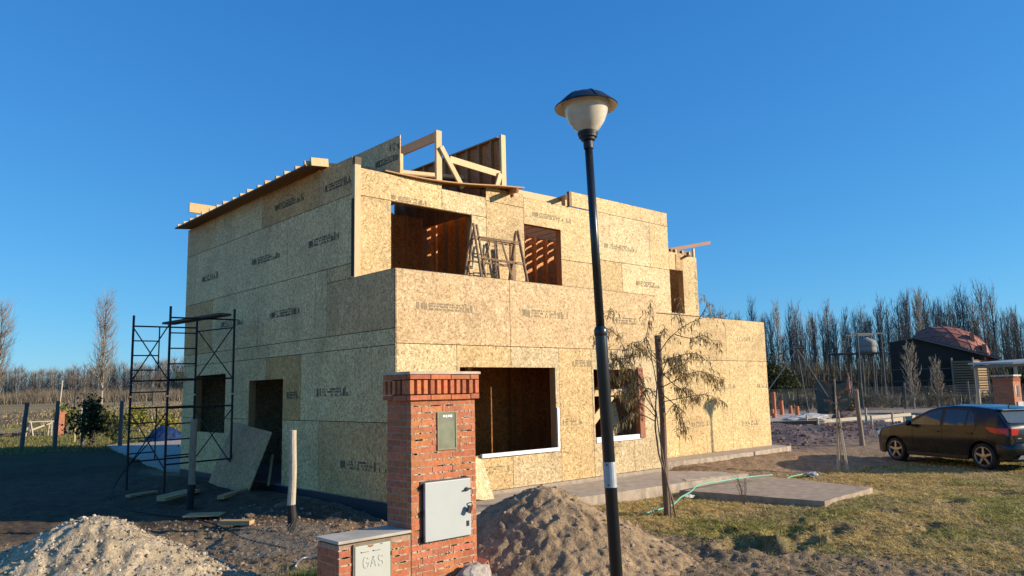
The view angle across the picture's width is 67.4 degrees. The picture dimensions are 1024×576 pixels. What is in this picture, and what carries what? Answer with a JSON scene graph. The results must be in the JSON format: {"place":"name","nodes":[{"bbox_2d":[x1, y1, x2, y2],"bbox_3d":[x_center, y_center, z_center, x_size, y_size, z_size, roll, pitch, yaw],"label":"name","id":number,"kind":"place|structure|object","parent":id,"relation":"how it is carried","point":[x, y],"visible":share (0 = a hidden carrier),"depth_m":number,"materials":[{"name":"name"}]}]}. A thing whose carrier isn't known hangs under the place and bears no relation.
{"place":"outdoors","nodes":[
{"label":"outdoors","id":0,"kind":"place"},
{"bbox_2d":[0,504,342,575],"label":"scattered gravel","id":1,"kind":"structure","parent":0,"point":[243,563],"depth_m":10.40,"materials":[{"name":"gravel"}]},
{"bbox_2d":[0,401,1023,575],"bbox_3d":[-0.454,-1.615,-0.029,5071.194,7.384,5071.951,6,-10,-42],"label":"ground","id":2,"kind":"structure","parent":0,"point":[42,492],"depth_m":12.62,"materials":[{"name":"soil"}]},
{"bbox_2d":[0,295,19,392],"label":"poplar tree","id":3,"kind":"object","parent":2,"relation":"on","point":[2,351],"visible":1,"depth_m":150.19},
{"bbox_2d":[19,403,28,450],"bbox_3d":[-19.144,5.536,30.109,0.284,2.056,0.179,2,-8,-22],"label":"fence post","id":4,"kind":"object","parent":2,"relation":"on","point":[23,429],"visible":0.85,"depth_m":30.06,"materials":[{"name":"grey wood"}]},
{"bbox_2d":[25,420,53,435],"bbox_3d":[-26.336,7.856,42.851,1.250,0.860,1.108,6,-10,-42],"label":"work trestle","id":5,"kind":"object","parent":2,"relation":"on","point":[31,427],"visible":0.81,"depth_m":42.75,"materials":[{"name":"grey wood"}]},
{"bbox_2d":[52,401,59,449],"bbox_3d":[-18.129,5.543,30.525,0.188,2.104,0.182,-2,-8,3],"label":"fence post","id":6,"kind":"object","parent":2,"relation":"on","point":[55,432],"visible":0.87,"depth_m":30.48,"materials":[{"name":"grey wood"}]},
{"bbox_2d":[54,412,66,434],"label":"brick pillar","id":7,"kind":"structure","parent":2,"relation":"on","point":[62,417],"depth_m":43.79,"materials":[{"name":"brick"}]},
{"bbox_2d":[49,402,79,429],"bbox_3d":[-26.811,7.766,46.176,2.024,1.940,1.794,6,-10,-42],"label":"yellow shrub","id":8,"kind":"object","parent":2,"relation":"on","point":[62,409],"visible":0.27,"depth_m":46.01,"materials":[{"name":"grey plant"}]},
{"bbox_2d":[58,371,95,405],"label":"bare tree","id":9,"kind":"object","parent":2,"relation":"on","point":[75,388],"visible":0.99,"depth_m":138.89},
{"bbox_2d":[0,401,181,446],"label":"dry grass tufts","id":10,"kind":"object","parent":2,"relation":"on","point":[178,411],"visible":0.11,"depth_m":84.45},
{"bbox_2d":[0,418,181,455],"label":"field grass","id":11,"kind":"structure","parent":2,"relation":"on","point":[47,446],"depth_m":36.07,"materials":[{"name":"plant"}]},
{"bbox_2d":[0,386,182,404],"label":"brush","id":12,"kind":"object","parent":2,"relation":"on","point":[45,397],"visible":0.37,"depth_m":269.76,"materials":[{"name":"plant"}]},
{"bbox_2d":[55,390,137,446],"bbox_3d":[-17.066,5.348,31.430,3.163,2.439,1.981,6,-10,-42],"label":"leafy bush","id":13,"kind":"object","parent":2,"relation":"on","point":[94,415],"visible":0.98,"depth_m":31.33,"materials":[{"name":"green plant"}]},
{"bbox_2d":[87,286,120,404],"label":"poplar tree","id":14,"kind":"object","parent":2,"relation":"on","point":[103,344],"visible":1,"depth_m":149.92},
{"bbox_2d":[106,405,134,431],"bbox_3d":[-23.396,7.763,45.342,2.191,1.642,2.271,6,-10,-42],"label":"yellow shrub","id":15,"kind":"object","parent":2,"relation":"on","point":[117,419],"visible":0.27,"depth_m":45.18,"materials":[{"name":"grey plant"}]},
{"bbox_2d":[118,400,123,445],"bbox_3d":[-15.891,5.609,31.201,0.182,2.056,0.182,6,-10,-42],"label":"fence post","id":16,"kind":"object","parent":2,"relation":"on","point":[120,433],"visible":0.84,"depth_m":31.15,"materials":[{"name":"grey wood"}]},
{"bbox_2d":[0,514,260,575],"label":"gravel heap","id":17,"kind":"object","parent":2,"relation":"on","point":[95,545],"visible":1,"depth_m":6.61,"materials":[{"name":"gravel"}]},
{"bbox_2d":[123,403,151,430],"bbox_3d":[-21.961,7.644,45.302,1.302,1.715,1.674,-5,-9,27],"label":"yellow shrub","id":18,"kind":"object","parent":2,"relation":"on","point":[142,417],"visible":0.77,"depth_m":45.22,"materials":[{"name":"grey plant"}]},
{"bbox_2d":[106,440,180,472],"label":"slab","id":19,"kind":"structure","parent":2,"relation":"on","point":[173,448],"depth_m":26.91,"materials":[{"name":"concrete"}]},
{"bbox_2d":[145,366,165,403],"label":"bare tree","id":20,"kind":"object","parent":2,"relation":"on","point":[156,383],"visible":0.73,"depth_m":139.02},
{"bbox_2d":[143,426,180,441],"bbox_3d":[-15.665,6.692,34.797,2.375,0.912,2.375,6,-10,-42],"label":"blue tarp","id":21,"kind":"object","parent":2,"relation":"on","point":[173,433],"visible":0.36,"depth_m":34.30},
{"bbox_2d":[153,411,177,428],"bbox_3d":[-20.952,8.035,46.471,1.366,1.247,1.469,3,-9,-28],"label":"yellow shrub","id":22,"kind":"object","parent":2,"relation":"on","point":[171,419],"visible":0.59,"depth_m":46.43,"materials":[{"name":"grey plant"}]},
{"bbox_2d":[157,489,200,500],"bbox_3d":[-6.021,3.747,13.905,0.160,0.050,1.204,-2,-8,6],"label":"plank","id":23,"kind":"object","parent":2,"relation":"on","point":[173,496],"visible":0.86,"depth_m":13.66,"materials":[{"name":"brown wood"}]},
{"bbox_2d":[125,306,235,493],"bbox_3d":[-6.711,2.234,15.597,1.594,3.600,1.347,-7,-9,36],"label":"scaffold","id":24,"kind":"object","parent":2,"relation":"on","point":[167,407],"visible":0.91,"depth_m":15.50,"materials":[{"name":"metal"}]},
{"bbox_2d":[162,313,230,324],"bbox_3d":[-6.615,0.652,16.040,2.399,0.055,0.270,-8,-10,40],"label":"plank","id":25,"kind":"object","parent":24,"relation":"on","point":[182,321],"visible":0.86,"depth_m":15.88,"materials":[{"name":"brown wood"}]},
{"bbox_2d":[186,419,197,509],"bbox_3d":[-5.500,3.089,13.189,0.149,1.656,0.133,3,-9,-27],"label":"wooden post","id":26,"kind":"object","parent":2,"relation":"on","point":[192,470],"visible":0.88,"depth_m":13.16,"materials":[{"name":"brown wood"}]},
{"bbox_2d":[112,440,287,548],"bbox_3d":[-5.693,3.241,12.794,0.999,1.044,8.577,4,-9,-35],"label":"black cable","id":27,"kind":"object","parent":2,"relation":"on","point":[236,534],"visible":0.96,"depth_m":12.03,"materials":[{"name":"rubber"}]},
{"bbox_2d":[182,512,225,517],"bbox_3d":[-4.864,3.587,12.157,0.570,0.020,0.350,-1,-8,-5],"label":"plank","id":28,"kind":"object","parent":2,"relation":"on","point":[207,514],"visible":1,"depth_m":12.09,"materials":[{"name":"brown wood"}]},
{"bbox_2d":[217,488,246,498],"bbox_3d":[-5.063,3.734,13.968,0.120,0.060,1.131,-2,-8,3],"label":"plank","id":29,"kind":"object","parent":2,"relation":"on","point":[227,495],"visible":0.93,"depth_m":13.73,"materials":[{"name":"brown wood"}]},
{"bbox_2d":[219,519,253,524],"bbox_3d":[-4.010,3.414,11.192,0.461,0.060,0.160,-2,-8,7],"label":"plank","id":30,"kind":"object","parent":2,"relation":"on","point":[236,522],"visible":1,"depth_m":11.13,"materials":[{"name":"brown wood"}]},
{"bbox_2d":[209,422,271,490],"bbox_3d":[-5.419,3.383,15.268,0.494,1.366,1.959,5,-10,-41],"label":"strand board","id":31,"kind":"object","parent":2,"relation":"on","point":[249,447],"visible":0.79,"depth_m":15.20,"materials":[{"name":"wood"}]},
{"bbox_2d":[261,562,316,575],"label":"green weeds","id":32,"kind":"object","parent":2,"relation":"on","point":[303,572],"visible":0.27,"depth_m":8.06,"materials":[{"name":"green plant"}]},
{"bbox_2d":[287,430,296,532],"bbox_3d":[-3.135,2.824,10.956,0.136,1.572,0.137,6,-10,-42],"label":"wooden post","id":33,"kind":"object","parent":2,"relation":"on","point":[291,506],"visible":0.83,"depth_m":10.93,"materials":[{"name":"grey wood"}]},
{"bbox_2d":[248,505,385,542],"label":"brick crumbs","id":34,"kind":"object","parent":2,"relation":"on","point":[365,520],"visible":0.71,"depth_m":11.45,"materials":[{"name":"brick"}]},
{"bbox_2d":[315,371,480,575],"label":"brick meter pillar","id":35,"kind":"structure","parent":2,"relation":"on","point":[429,529],"depth_m":7.29,"materials":[{"name":"brick"}]},
{"bbox_2d":[354,541,389,575],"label":"gas door","id":36,"kind":"structure","parent":35,"relation":"in","point":[372,559],"depth_m":6.75,"materials":[{"name":"beige plastic"}]},
{"bbox_2d":[437,411,456,450],"bbox_3d":[-0.636,1.384,7.466,0.234,0.368,0.026,6,-10,-42],"label":"meter window","id":37,"kind":"structure","parent":35,"relation":"in","point":[446,420],"depth_m":7.46,"materials":[{"name":"glass"}]},
{"bbox_2d":[422,478,473,542],"bbox_3d":[-0.606,2.110,7.312,0.575,0.540,0.077,6,-10,-42],"label":"metal door","id":38,"kind":"structure","parent":35,"relation":"in","point":[446,502],"depth_m":7.31,"materials":[{"name":"grey metal"}]},
{"bbox_2d":[172,130,771,520],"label":"unfinished house","id":39,"kind":"structure","parent":2,"relation":"on","point":[340,287],"depth_m":15.41,"materials":[{"name":"wood"}]},
{"bbox_2d":[466,224,525,279],"bbox_3d":[-0.279,-0.131,14.752,1.005,2.060,1.206,-8,-11,43],"label":"metal trestle","id":40,"kind":"object","parent":39,"relation":"on","point":[481,254],"visible":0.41,"depth_m":14.59,"materials":[{"name":"metal"}]},
{"bbox_2d":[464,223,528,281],"bbox_3d":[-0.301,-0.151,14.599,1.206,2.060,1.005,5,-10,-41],"label":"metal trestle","id":41,"kind":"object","parent":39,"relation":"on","point":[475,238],"visible":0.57,"depth_m":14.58,"materials":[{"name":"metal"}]},
{"bbox_2d":[611,401,620,434],"bbox_3d":[2.026,2.745,15.879,0.120,0.782,0.663,-8,-10,40],"label":"board offcut","id":42,"kind":"object","parent":39,"relation":"in","point":[615,418],"visible":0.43,"depth_m":16.04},
{"bbox_2d":[476,484,698,575],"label":"earth mound","id":43,"kind":"object","parent":2,"relation":"on","point":[540,530],"visible":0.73,"depth_m":8.09,"materials":[{"name":"soil"}]},
{"bbox_2d":[456,562,490,575],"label":"mortar lump","id":44,"kind":"object","parent":43,"relation":"on","point":[475,569],"visible":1,"depth_m":7.29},
{"bbox_2d":[554,88,622,575],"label":"street lamp","id":45,"kind":"object","parent":2,"relation":"on","point":[584,112],"visible":1,"depth_m":6.01,"materials":[{"name":"metal"}]},
{"bbox_2d":[476,471,735,514],"bbox_3d":[1.595,3.670,13.678,7.066,0.228,1.573,6,-10,-42],"label":"concrete apron","id":46,"kind":"object","parent":2,"relation":"on","point":[639,487],"visible":0.42,"depth_m":13.87,"materials":[{"name":"concrete"}]},
{"bbox_2d":[475,458,493,499],"bbox_3d":[-0.584,3.112,12.549,0.521,0.766,0.314,6,-10,-42],"label":"board offcut","id":47,"kind":"object","parent":46,"relation":"on","point":[483,490],"visible":0.36,"depth_m":12.59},
{"bbox_2d":[589,293,727,517],"bbox_3d":[2.266,1.801,11.684,2.125,3.413,0.696,-1,-8,0],"label":"young tree","id":48,"kind":"object","parent":2,"relation":"on","point":[678,367],"visible":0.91,"depth_m":11.68,"materials":[{"name":"green plant"}]},
{"bbox_2d":[654,335,669,516],"bbox_3d":[2.307,2.171,11.753,0.138,2.892,0.115,6,-10,-42],"label":"wooden stake","id":49,"kind":"object","parent":2,"relation":"on","point":[663,437],"visible":0.83,"depth_m":11.72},
{"bbox_2d":[683,473,748,481],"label":"concrete kerb","id":50,"kind":"structure","parent":2,"relation":"on","point":[730,476],"depth_m":14.98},
{"bbox_2d":[667,445,790,469],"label":"concrete walkway","id":51,"kind":"structure","parent":2,"relation":"on","point":[709,457],"depth_m":19.05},
{"bbox_2d":[764,312,776,361],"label":"poplar tree","id":52,"kind":"object","parent":2,"relation":"on","point":[770,335],"visible":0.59,"depth_m":133.38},
{"bbox_2d":[679,475,872,507],"bbox_3d":[4.843,3.653,13.784,2.894,0.158,2.709,6,-10,-42],"label":"concrete pad","id":53,"kind":"object","parent":2,"relation":"on","point":[779,490],"visible":0.79,"depth_m":13.33,"materials":[{"name":"concrete"}]},
{"bbox_2d":[771,298,783,369],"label":"poplar tree","id":54,"kind":"object","parent":2,"relation":"on","point":[775,313],"visible":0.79,"depth_m":123.64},
{"bbox_2d":[766,345,805,395],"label":"conifer","id":55,"kind":"object","parent":2,"relation":"on","point":[782,379],"visible":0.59,"depth_m":73.35,"materials":[{"name":"green plant"}]},
{"bbox_2d":[783,306,796,368],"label":"poplar tree","id":56,"kind":"object","parent":2,"relation":"on","point":[790,338],"visible":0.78,"depth_m":125.77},
{"bbox_2d":[772,420,816,424],"bbox_3d":[11.491,5.936,33.694,3.587,0.210,0.030,-4,-8,17],"label":"formwork board","id":57,"kind":"object","parent":2,"relation":"on","point":[798,422],"visible":0.43,"depth_m":33.40,"materials":[{"name":"brown wood"}]},
{"bbox_2d":[786,298,805,367],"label":"poplar tree","id":58,"kind":"object","parent":2,"relation":"on","point":[796,330],"visible":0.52,"depth_m":132.64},
{"bbox_2d":[768,347,828,412],"bbox_3d":[17.342,5.792,47.604,4.396,4.195,0.385,-1,-8,-1],"label":"pole frame","id":59,"kind":"object","parent":2,"relation":"on","point":[796,349],"visible":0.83,"depth_m":47.62,"materials":[{"name":"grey wood"}]},
{"bbox_2d":[790,393,816,409],"bbox_3d":[22.648,8.845,59.556,2.106,1.344,1.662,-2,-8,7],"label":"shrub","id":60,"kind":"object","parent":2,"relation":"on","point":[802,402],"visible":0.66,"depth_m":59.23,"materials":[{"name":"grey plant"}]},
{"bbox_2d":[801,324,810,376],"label":"poplar tree","id":61,"kind":"object","parent":2,"relation":"on","point":[803,345],"visible":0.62,"depth_m":122.87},
{"bbox_2d":[594,451,1023,575],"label":"lawn grass","id":62,"kind":"structure","parent":2,"relation":"on","point":[861,521],"depth_m":10.93,"materials":[{"name":"plant"}]},
{"bbox_2d":[646,474,772,513],"bbox_3d":[3.356,3.516,13.349,0.501,0.143,4.688,-8,-10,40],"label":"garden hose","id":63,"kind":"object","parent":62,"relation":"on","point":[679,498],"visible":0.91,"depth_m":13.77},
{"bbox_2d":[653,508,973,575],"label":"soil crumbs","id":64,"kind":"object","parent":2,"relation":"on","point":[734,537],"visible":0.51,"depth_m":9.06,"materials":[{"name":"soil"}]},
{"bbox_2d":[807,310,821,369],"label":"poplar tree","id":65,"kind":"object","parent":2,"relation":"on","point":[814,353],"visible":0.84,"depth_m":124.95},
{"bbox_2d":[816,308,828,372],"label":"poplar tree","id":66,"kind":"object","parent":2,"relation":"on","point":[822,342],"visible":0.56,"depth_m":133.39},
{"bbox_2d":[821,297,836,369],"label":"poplar tree","id":67,"kind":"object","parent":2,"relation":"on","point":[828,334],"visible":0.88,"depth_m":125.78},
{"bbox_2d":[814,380,849,413],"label":"green shed","id":68,"kind":"structure","parent":2,"relation":"on","point":[823,406],"depth_m":47.85,"materials":[{"name":"metal"}]},
{"bbox_2d":[836,384,846,411],"bbox_3d":[20.441,6.847,47.760,0.600,1.700,0.016,-1,-8,0],"label":"door","id":69,"kind":"structure","parent":68,"relation":"in","point":[838,386],"depth_m":47.76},
{"bbox_2d":[812,366,855,471],"bbox_3d":[7.159,2.806,16.902,0.891,2.602,0.603,-8,-10,40],"label":"sapling","id":70,"kind":"object","parent":2,"relation":"on","point":[840,426],"visible":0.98,"depth_m":16.85,"materials":[{"name":"brown plant"}]},
{"bbox_2d":[770,421,904,448],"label":"rubble crumbs","id":71,"kind":"object","parent":2,"relation":"on","point":[825,434],"visible":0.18,"depth_m":27.87,"materials":[{"name":"stone"}]},
{"bbox_2d":[770,414,914,425],"bbox_3d":[16.229,6.778,39.498,9.138,0.288,12.208,-2,-8,3],"label":"foundation","id":72,"kind":"object","parent":2,"relation":"on","point":[779,417],"visible":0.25,"depth_m":36.95,"materials":[{"name":"concrete"}]},
{"bbox_2d":[783,413,831,420],"bbox_3d":[14.424,6.359,37.544,3.297,0.443,1.816,6,-10,-42],"label":"sand sheet","id":73,"kind":"object","parent":72,"relation":"on","point":[813,416],"visible":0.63,"depth_m":37.16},
{"bbox_2d":[837,317,851,375],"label":"poplar tree","id":74,"kind":"object","parent":2,"relation":"on","point":[843,339],"visible":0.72,"depth_m":123.43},
{"bbox_2d":[832,411,856,421],"bbox_3d":[15.158,6.015,34.896,1.712,0.859,1.092,6,-10,-42],"label":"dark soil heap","id":75,"kind":"object","parent":2,"relation":"on","point":[853,413],"visible":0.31,"depth_m":34.53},
{"bbox_2d":[839,306,851,360],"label":"poplar tree","id":76,"kind":"object","parent":2,"relation":"on","point":[845,314],"visible":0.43,"depth_m":142.96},
{"bbox_2d":[849,309,860,368],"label":"poplar tree","id":77,"kind":"object","parent":2,"relation":"on","point":[854,332],"visible":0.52,"depth_m":133.07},
{"bbox_2d":[828,333,886,395],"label":"water tank tower","id":78,"kind":"structure","parent":2,"relation":"on","point":[866,346],"depth_m":69.06,"materials":[{"name":"plastic"}]},
{"bbox_2d":[854,389,864,445],"bbox_3d":[10.882,4.129,24.056,0.310,1.887,0.161,6,-10,-42],"label":"wooden post","id":79,"kind":"object","parent":2,"relation":"on","point":[859,420],"visible":0.88,"depth_m":24.01,"materials":[{"name":"brown wood"}]},
{"bbox_2d":[823,413,910,422],"bbox_3d":[15.782,5.733,33.978,5.703,0.240,0.030,3,-9,-27],"label":"formwork board","id":80,"kind":"object","parent":2,"relation":"on","point":[873,417],"visible":0.93,"depth_m":34.08,"materials":[{"name":"grey wood"}]},
{"bbox_2d":[872,306,886,368],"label":"poplar tree","id":81,"kind":"object","parent":2,"relation":"on","point":[878,338],"visible":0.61,"depth_m":133.24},
{"bbox_2d":[859,390,903,408],"bbox_3d":[27.944,8.366,58.090,2.889,1.627,2.501,1,-8,-14],"label":"shrub","id":82,"kind":"object","parent":2,"relation":"on","point":[874,402],"visible":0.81,"depth_m":58.32,"materials":[{"name":"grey plant"}]},
{"bbox_2d":[874,290,888,365],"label":"poplar tree","id":83,"kind":"object","parent":2,"relation":"on","point":[884,333],"visible":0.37,"depth_m":142.66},
{"bbox_2d":[880,301,897,363],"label":"poplar tree","id":84,"kind":"object","parent":2,"relation":"on","point":[888,332],"visible":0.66,"depth_m":124.59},
{"bbox_2d":[767,353,1023,396],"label":"reed brush","id":85,"kind":"object","parent":2,"relation":"on","point":[868,375],"visible":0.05,"depth_m":112.17,"materials":[{"name":"plant"}]},
{"bbox_2d":[767,366,1023,393],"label":"long wire line","id":86,"kind":"object","parent":2,"relation":"on","point":[904,369],"visible":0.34,"depth_m":70.17,"materials":[{"name":"grey metal"}]},
{"bbox_2d":[768,390,1023,408],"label":"dry weeds","id":87,"kind":"object","parent":2,"relation":"on","point":[786,402],"visible":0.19,"depth_m":61.68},
{"bbox_2d":[769,381,1023,408],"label":"wire fence","id":88,"kind":"object","parent":2,"relation":"on","point":[905,399],"visible":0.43,"depth_m":55.79,"materials":[{"name":"grey metal"}]},
{"bbox_2d":[889,295,908,340],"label":"poplar tree","id":89,"kind":"object","parent":2,"relation":"on","point":[897,327],"visible":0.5,"depth_m":131.47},
{"bbox_2d":[897,306,909,339],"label":"poplar tree","id":90,"kind":"object","parent":2,"relation":"on","point":[902,328],"visible":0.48,"depth_m":123.55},
{"bbox_2d":[899,290,913,338],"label":"poplar tree","id":91,"kind":"object","parent":2,"relation":"on","point":[905,307],"visible":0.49,"depth_m":132.03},
{"bbox_2d":[899,341,922,408],"bbox_3d":[28.371,6.154,54.617,1.391,5.092,1.422,6,-10,-42],"label":"poplar tree","id":92,"kind":"object","parent":2,"relation":"on","point":[909,351],"visible":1,"depth_m":54.59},
{"bbox_2d":[909,286,924,336],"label":"poplar tree","id":93,"kind":"object","parent":2,"relation":"on","point":[918,306],"visible":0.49,"depth_m":123.54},
{"bbox_2d":[914,290,932,331],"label":"poplar tree","id":94,"kind":"object","parent":2,"relation":"on","point":[923,314],"visible":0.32,"depth_m":124.52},
{"bbox_2d":[928,355,944,406],"bbox_3d":[30.420,6.709,54.932,1.144,3.974,1.064,6,-10,-42],"label":"poplar tree","id":95,"kind":"object","parent":2,"relation":"on","point":[936,377],"visible":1,"depth_m":54.93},
{"bbox_2d":[922,383,953,406],"bbox_3d":[31.777,8.040,57.142,1.943,2.031,2.524,-2,-8,5],"label":"shrub","id":96,"kind":"object","parent":2,"relation":"on","point":[932,401],"visible":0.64,"depth_m":57.14,"materials":[{"name":"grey plant"}]},
{"bbox_2d":[889,326,1000,396],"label":"dome house","id":97,"kind":"structure","parent":2,"relation":"on","point":[945,344],"depth_m":76.16,"materials":[{"name":"ceramic"}]},
{"bbox_2d":[941,296,957,327],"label":"poplar tree","id":98,"kind":"object","parent":2,"relation":"on","point":[950,320],"visible":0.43,"depth_m":124.65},
{"bbox_2d":[877,402,1023,469],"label":"parked car","id":99,"kind":"object","parent":2,"relation":"on","point":[987,436],"visible":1,"depth_m":17.15,"materials":[{"name":"paint"}]},
{"bbox_2d":[954,283,971,331],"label":"poplar tree","id":100,"kind":"object","parent":2,"relation":"on","point":[963,317],"visible":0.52,"depth_m":126.45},
{"bbox_2d":[963,294,974,332],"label":"poplar tree","id":101,"kind":"object","parent":2,"relation":"on","point":[969,316],"visible":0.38,"depth_m":132.07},
{"bbox_2d":[950,357,988,397],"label":"slat shed","id":102,"kind":"structure","parent":2,"relation":"on","point":[961,373],"depth_m":72.69,"materials":[{"name":"brown wood"}]},
{"bbox_2d":[965,297,982,334],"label":"poplar tree","id":103,"kind":"object","parent":2,"relation":"on","point":[972,316],"visible":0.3,"depth_m":134.03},
{"bbox_2d":[969,276,996,371],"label":"poplar tree","id":104,"kind":"object","parent":2,"relation":"on","point":[982,317],"visible":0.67,"depth_m":124.05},
{"bbox_2d":[982,281,1003,360],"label":"poplar tree","id":105,"kind":"object","parent":2,"relation":"on","point":[995,348],"visible":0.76,"depth_m":124.89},
{"bbox_2d":[968,359,1023,403],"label":"open canopy","id":106,"kind":"object","parent":2,"relation":"on","point":[1014,363],"visible":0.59,"depth_m":46.62,"materials":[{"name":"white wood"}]},
{"bbox_2d":[995,310,1010,358],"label":"poplar tree","id":107,"kind":"object","parent":2,"relation":"on","point":[1002,332],"visible":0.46,"depth_m":141.64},
{"bbox_2d":[990,375,1023,405],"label":"neighbour brick pillar","id":108,"kind":"structure","parent":2,"relation":"on","point":[1006,391],"depth_m":37.79,"materials":[{"name":"brick"}]},
{"bbox_2d":[992,367,1023,393],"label":"dark evergreen","id":109,"kind":"object","parent":2,"relation":"on","point":[1011,372],"visible":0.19,"depth_m":74.48,"materials":[{"name":"green plant"}]},
{"bbox_2d":[1000,309,1017,359],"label":"poplar tree","id":110,"kind":"object","parent":2,"relation":"on","point":[1008,348],"visible":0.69,"depth_m":124.09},
{"bbox_2d":[1006,307,1022,358],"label":"poplar tree","id":111,"kind":"object","parent":2,"relation":"on","point":[1013,328],"visible":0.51,"depth_m":132.91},
{"bbox_2d":[1014,315,1023,357],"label":"poplar tree","id":112,"kind":"object","parent":2,"relation":"on","point":[1021,333],"visible":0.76,"depth_m":124.69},
{"bbox_2d":[0,0,1023,393],"label":"sky","id":113,"kind":"structure","parent":0,"point":[842,151],"materials":[{"name":"blue"}]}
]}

